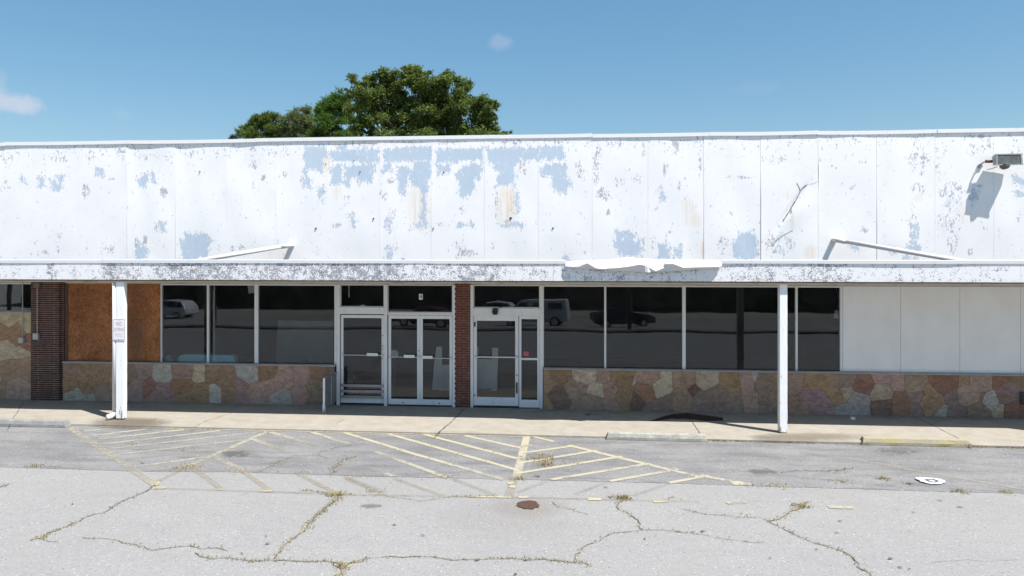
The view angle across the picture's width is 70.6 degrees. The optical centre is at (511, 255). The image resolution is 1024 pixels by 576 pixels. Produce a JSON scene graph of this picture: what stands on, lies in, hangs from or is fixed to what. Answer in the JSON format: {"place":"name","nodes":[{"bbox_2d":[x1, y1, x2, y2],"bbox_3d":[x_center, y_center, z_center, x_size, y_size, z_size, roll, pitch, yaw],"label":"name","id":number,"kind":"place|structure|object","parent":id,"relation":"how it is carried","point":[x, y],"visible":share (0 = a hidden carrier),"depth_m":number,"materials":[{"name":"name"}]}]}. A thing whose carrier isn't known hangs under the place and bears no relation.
{"place":"outdoors","nodes":[
{"label":"outdoors","id":0,"kind":"place"},
{"bbox_2d":[165,355,173,361],"bbox_3d":[-8.279,2.936,17.681,0.440,1.004,0.400,0,0,5],"label":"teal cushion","id":1,"kind":"object","parent":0,"point":[168,358],"visible":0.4,"depth_m":17.53,"materials":[{"name":"fabric"}]},
{"bbox_2d":[344,369,360,394],"bbox_3d":[-3.997,3.091,17.637,0.480,0.695,0.540,0,0,5],"label":"office chair","id":2,"kind":"object","parent":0,"point":[350,375],"visible":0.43,"depth_m":17.44,"materials":[{"name":"black plastic"}]},
{"bbox_2d":[391,349,399,398],"bbox_3d":[-2.812,2.829,17.101,0.294,1.218,0.160,0,0,5],"label":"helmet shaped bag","id":3,"kind":"object","parent":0,"point":[395,352],"visible":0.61,"depth_m":17.07,"materials":[{"name":"black plastic"}]},
{"bbox_2d":[0,467,1023,575],"bbox_3d":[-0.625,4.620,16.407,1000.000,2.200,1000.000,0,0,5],"label":"parking lot","id":4,"kind":"structure","parent":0,"point":[875,529],"depth_m":9.32,"materials":[{"name":"grey asphalt"}]},
{"bbox_2d":[228,133,239,138],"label":"tree","id":5,"kind":"object","parent":4,"relation":"on","point":[234,137],"visible":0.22,"depth_m":63.41,"materials":[{"name":"green plant"}]},
{"bbox_2d":[234,110,287,138],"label":"tree","id":6,"kind":"object","parent":4,"relation":"on","point":[264,124],"visible":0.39,"depth_m":53.36,"materials":[{"name":"green plant"}]},
{"bbox_2d":[276,104,317,137],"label":"tree","id":7,"kind":"object","parent":4,"relation":"on","point":[300,125],"visible":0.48,"depth_m":50.29,"materials":[{"name":"green plant"}]},
{"bbox_2d":[306,85,358,136],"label":"tree","id":8,"kind":"object","parent":4,"relation":"on","point":[329,116],"visible":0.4,"depth_m":48.19,"materials":[{"name":"green plant"}]},
{"bbox_2d":[341,63,512,136],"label":"oak tree","id":9,"kind":"object","parent":4,"relation":"on","point":[437,103],"visible":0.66,"depth_m":40.43,"materials":[{"name":"green plant"}]},
{"bbox_2d":[4,447,1011,575],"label":"asphalt cracks","id":10,"kind":"object","parent":4,"relation":"on","point":[460,559],"visible":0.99,"depth_m":8.96,"materials":[{"name":"black asphalt"}]},
{"bbox_2d":[0,128,1023,417],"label":"storefront building","id":11,"kind":"structure","parent":4,"relation":"on","point":[628,272],"depth_m":16.41,"materials":[{"name":"paint"}]},
{"bbox_2d":[0,283,30,310],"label":"window","id":12,"kind":"structure","parent":11,"relation":"in","point":[0,283],"depth_m":17.40,"materials":[{"name":"metal"}]},
{"bbox_2d":[18,282,24,342],"bbox_3d":[-11.675,1.295,17.217,0.120,1.590,0.063,0,0,5],"label":"junction box","id":13,"kind":"object","parent":11,"relation":"attached to","point":[21,339],"visible":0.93,"depth_m":17.22,"materials":[{"name":"grey metal"}]},
{"bbox_2d":[33,283,40,339],"bbox_3d":[-11.271,1.328,17.159,0.175,1.343,0.078,0,0,5],"label":"junction box","id":14,"kind":"object","parent":11,"relation":"attached to","point":[36,335],"visible":1,"depth_m":17.14,"materials":[{"name":"grey metal"}]},
{"bbox_2d":[161,284,207,362],"bbox_3d":[-7.706,1.615,17.053,1.159,1.880,0.090,0,0,5],"label":"window","id":15,"kind":"structure","parent":11,"relation":"in","point":[162,285],"depth_m":17.06,"materials":[{"name":"metal"}]},
{"bbox_2d":[178,354,237,362],"bbox_3d":[-7.325,2.866,17.823,1.427,0.929,0.850,0,0,5],"label":"teal sofa","id":16,"kind":"object","parent":11,"relation":"on","point":[225,358],"visible":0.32,"depth_m":17.41,"materials":[{"name":"fabric"}]},
{"bbox_2d":[208,284,255,362],"bbox_3d":[-6.544,1.615,16.952,1.174,1.880,0.090,0,0,5],"label":"window","id":17,"kind":"structure","parent":11,"relation":"in","point":[208,284],"depth_m":16.92,"materials":[{"name":"metal"}]},
{"bbox_2d":[193,243,294,259],"bbox_3d":[-6.028,-0.040,16.211,2.308,0.501,0.234,0,0,-29],"label":"canopy brace","id":18,"kind":"object","parent":11,"relation":"attached to","point":[264,249],"visible":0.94,"depth_m":16.23,"materials":[{"name":"white metal"}]},
{"bbox_2d":[248,285,253,292],"bbox_3d":[-6.111,0.766,17.009,0.235,0.268,0.002,0,0,5],"label":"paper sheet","id":19,"kind":"object","parent":11,"relation":"attached to","point":[250,288],"visible":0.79,"depth_m":17.01,"materials":[{"name":"white paper"}]},
{"bbox_2d":[256,284,336,363],"bbox_3d":[-5.002,1.615,16.816,1.921,1.880,0.090,0,0,5],"label":"window","id":20,"kind":"structure","parent":11,"relation":"in","point":[257,285],"depth_m":16.85,"materials":[{"name":"metal"}]},
{"bbox_2d":[283,359,326,363],"bbox_3d":[-4.948,2.951,17.188,1.000,0.973,0.400,0,0,5],"label":"display ledge","id":21,"kind":"object","parent":11,"relation":"on","point":[305,361],"visible":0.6,"depth_m":17.10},
{"bbox_2d":[276,320,333,363],"bbox_3d":[-5.196,2.257,18.128,1.476,1.239,0.030,0,0,5],"label":"display board","id":22,"kind":"object","parent":11,"relation":"in","point":[307,340],"visible":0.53,"depth_m":18.11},
{"bbox_2d":[340,284,383,306],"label":"window","id":23,"kind":"structure","parent":11,"relation":"in","point":[340,284],"depth_m":16.67,"materials":[{"name":"metal"}]},
{"bbox_2d":[341,315,383,402],"bbox_3d":[-3.444,2.388,16.629,1.010,2.025,0.119,0,0,5],"label":"door","id":24,"kind":"structure","parent":11,"relation":"in","point":[344,398],"depth_m":16.63,"materials":[{"name":"metal"}]},
{"bbox_2d":[388,315,419,404],"bbox_3d":[-2.471,2.394,16.532,0.731,2.043,0.119,0,0,5],"label":"door","id":25,"kind":"structure","parent":11,"relation":"in","point":[390,401],"depth_m":16.54,"materials":[{"name":"metal"}]},
{"bbox_2d":[387,285,451,312],"bbox_3d":[-2.099,0.995,16.562,1.509,0.640,0.090,0,0,5],"label":"window","id":26,"kind":"structure","parent":11,"relation":"in","point":[388,311],"depth_m":16.55,"materials":[{"name":"metal"}]},
{"bbox_2d":[420,315,451,404],"bbox_3d":[-1.731,2.394,16.467,0.744,2.043,0.119,0,0,5],"label":"door","id":27,"kind":"structure","parent":11,"relation":"in","point":[422,401],"depth_m":16.49,"materials":[{"name":"metal"}]},
{"bbox_2d":[432,346,449,390],"bbox_3d":[-1.648,2.748,17.516,0.574,1.072,0.030,0,0,5],"label":"display board","id":28,"kind":"object","parent":11,"relation":"attached to","point":[441,376],"visible":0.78,"depth_m":17.51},
{"bbox_2d":[477,347,497,390],"bbox_3d":[-0.628,2.709,17.226,0.600,1.045,0.030,0,0,5],"label":"display board","id":29,"kind":"object","parent":11,"relation":"attached to","point":[487,371],"visible":0.81,"depth_m":17.20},
{"bbox_2d":[492,307,499,314],"bbox_3d":[-0.332,1.249,16.287,0.226,0.181,0.071,0,0,5],"label":"motion sensor","id":30,"kind":"object","parent":11,"relation":"attached to","point":[494,311],"visible":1,"depth_m":16.27,"materials":[{"name":"black plastic"}]},
{"bbox_2d":[473,316,518,405],"bbox_3d":[-0.373,2.388,16.363,1.043,2.035,0.099,0,0,5],"label":"door","id":31,"kind":"structure","parent":11,"relation":"in","point":[487,401],"depth_m":16.36,"materials":[{"name":"metal"}]},
{"bbox_2d":[473,285,539,307],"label":"window","id":32,"kind":"structure","parent":11,"relation":"in","point":[473,285],"depth_m":16.36,"materials":[{"name":"glass"}]},
{"bbox_2d":[543,285,604,367],"bbox_3d":[1.379,1.615,16.257,1.417,1.880,0.090,0,0,5],"label":"window","id":33,"kind":"structure","parent":11,"relation":"in","point":[543,285],"depth_m":16.23,"materials":[{"name":"metal"}]},
{"bbox_2d":[605,285,683,368],"bbox_3d":[2.947,1.615,16.119,1.730,1.880,0.090,0,0,5],"label":"window","id":34,"kind":"structure","parent":11,"relation":"in","point":[605,285],"depth_m":16.06,"materials":[{"name":"metal"}]},
{"bbox_2d":[684,286,796,370],"bbox_3d":[5.012,1.615,15.938,2.417,1.880,0.090,0,0,5],"label":"window","id":35,"kind":"structure","parent":11,"relation":"in","point":[795,287],"depth_m":15.87,"materials":[{"name":"metal"}]},
{"bbox_2d":[797,286,842,370],"bbox_3d":[6.698,1.615,15.790,0.968,1.880,0.090,0,0,5],"label":"window","id":36,"kind":"structure","parent":11,"relation":"in","point":[840,287],"depth_m":15.72,"materials":[{"name":"metal"}]},
{"bbox_2d":[833,289,838,317],"bbox_3d":[7.170,0.894,15.975,0.140,0.990,0.140,0,0,5],"label":"hanging lamp","id":37,"kind":"object","parent":11,"relation":"hanging from","point":[836,313],"visible":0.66,"depth_m":15.94,"materials":[{"name":"metal"}]},
{"bbox_2d":[831,237,966,259],"bbox_3d":[7.965,-0.101,14.977,2.573,0.576,0.238,0,0,35],"label":"brace","id":38,"kind":"object","parent":11,"relation":"on","point":[882,247],"visible":0.92,"depth_m":14.98,"materials":[{"name":"white metal"}]},
{"bbox_2d":[977,153,1022,169],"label":"floodlight","id":39,"kind":"object","parent":11,"relation":"attached to","point":[1004,161],"visible":1,"depth_m":15.14,"materials":[{"name":"metal"}]},
{"bbox_2d":[1020,392,1023,404],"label":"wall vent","id":40,"kind":"object","parent":11,"relation":"attached to","point":[1021,398],"depth_m":15.28,"materials":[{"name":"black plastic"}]},
{"bbox_2d":[0,426,1023,493],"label":"asphalt strip","id":41,"kind":"object","parent":4,"relation":"on","point":[756,463],"visible":0.98,"depth_m":12.51,"materials":[{"name":"grey asphalt"}]},
{"bbox_2d":[0,418,70,427],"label":"wheel stop","id":42,"kind":"object","parent":41,"relation":"on","point":[49,423],"visible":1,"depth_m":14.81,"materials":[{"name":"grey concrete"}]},
{"bbox_2d":[66,426,1023,508],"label":"parking markings","id":43,"kind":"object","parent":41,"relation":"on","point":[522,450],"visible":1,"depth_m":12.56,"materials":[{"name":"yellow paint"}]},
{"bbox_2d":[606,431,707,441],"bbox_3d":[2.744,3.447,13.765,1.909,0.139,0.177,0,0,5],"label":"wheel stop","id":44,"kind":"object","parent":41,"relation":"on","point":[660,436],"visible":1,"depth_m":13.70,"materials":[{"name":"concrete"}]},
{"bbox_2d":[860,436,970,446],"bbox_3d":[7.447,3.447,13.393,1.938,0.138,0.177,0,0,5],"label":"wheel stop","id":45,"kind":"object","parent":41,"relation":"on","point":[915,441],"visible":1,"depth_m":13.33,"materials":[{"name":"yellow paint"}]},
{"bbox_2d":[0,427,1023,575],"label":"crack weeds","id":46,"kind":"object","parent":4,"relation":"on","point":[620,496],"visible":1,"depth_m":10.51,"materials":[{"name":"plant"}]},
{"bbox_2d":[72,462,960,574],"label":"dead leaves","id":47,"kind":"object","parent":4,"relation":"on","point":[644,537],"visible":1,"depth_m":9.07,"materials":[{"name":"brown plant"}]},
{"bbox_2d":[516,500,538,508],"bbox_3d":[0.226,3.508,10.181,0.423,0.001,0.486,0,0,5],"label":"manhole cover","id":48,"kind":"object","parent":4,"relation":"on","point":[530,504],"visible":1,"depth_m":10.18,"materials":[{"name":"brown metal"}]},
{"bbox_2d":[0,399,1023,447],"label":"sidewalk","id":49,"kind":"structure","parent":0,"point":[845,429],"depth_m":15.01,"materials":[{"name":"concrete"}]},
{"bbox_2d":[116,282,126,419],"bbox_3d":[-8.211,1.992,15.218,0.180,2.914,0.115,0,0,5],"label":"canopy post","id":50,"kind":"object","parent":49,"relation":"on","point":[121,357],"visible":0.97,"depth_m":15.16,"materials":[{"name":"white metal"}]},
{"bbox_2d":[105,282,115,419],"bbox_3d":[-8.395,1.972,15.176,0.219,2.944,0.114,0,0,-43],"label":"downspout","id":51,"kind":"object","parent":50,"relation":"attached to","point":[112,415],"visible":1,"depth_m":15.17,"materials":[{"name":"white plastic"}]},
{"bbox_2d":[113,319,124,339],"bbox_3d":[-8.229,1.554,15.147,0.281,0.454,0.010,0,0,5],"label":"no loitering sign","id":52,"kind":"object","parent":50,"relation":"attached to","point":[118,329],"visible":1,"depth_m":15.15,"materials":[{"name":"metal"}]},
{"bbox_2d":[322,372,336,411],"bbox_3d":[-4.086,3.063,16.271,0.084,0.768,0.757,0,0,10],"label":"guard rail","id":53,"kind":"object","parent":49,"relation":"on","point":[329,389],"depth_m":16.23,"materials":[{"name":"white paint"}]},
{"bbox_2d":[8,403,972,445],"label":"sidewalk joints","id":54,"kind":"object","parent":49,"relation":"on","point":[462,410],"visible":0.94,"depth_m":14.78,"materials":[{"name":"grey concrete"}]},
{"bbox_2d":[651,413,722,420],"bbox_3d":[3.674,3.446,15.404,1.588,0.001,0.900,0,0,5],"label":"damp stain","id":55,"kind":"object","parent":49,"relation":"on","point":[693,416],"visible":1,"depth_m":15.36,"materials":[{"name":"grey concrete"}]},
{"bbox_2d":[778,285,787,432],"bbox_3d":[5.266,1.992,14.085,0.150,2.914,0.150,0,0,5],"label":"canopy post","id":56,"kind":"object","parent":49,"relation":"on","point":[782,359],"visible":0.99,"depth_m":14.01,"materials":[{"name":"white metal"}]},
{"bbox_2d":[0,0,1023,142],"label":"sky","id":57,"kind":"structure","parent":0,"point":[71,70],"materials":[{"name":"blue"}]},
{"bbox_2d":[916,477,944,483],"bbox_3d":[6.512,3.496,11.239,0.412,0.018,0.342,0,0,5],"label":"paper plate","id":58,"kind":"object","parent":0,"point":[931,480],"visible":1,"depth_m":11.22,"materials":[{"name":"white paper"}]}
]}

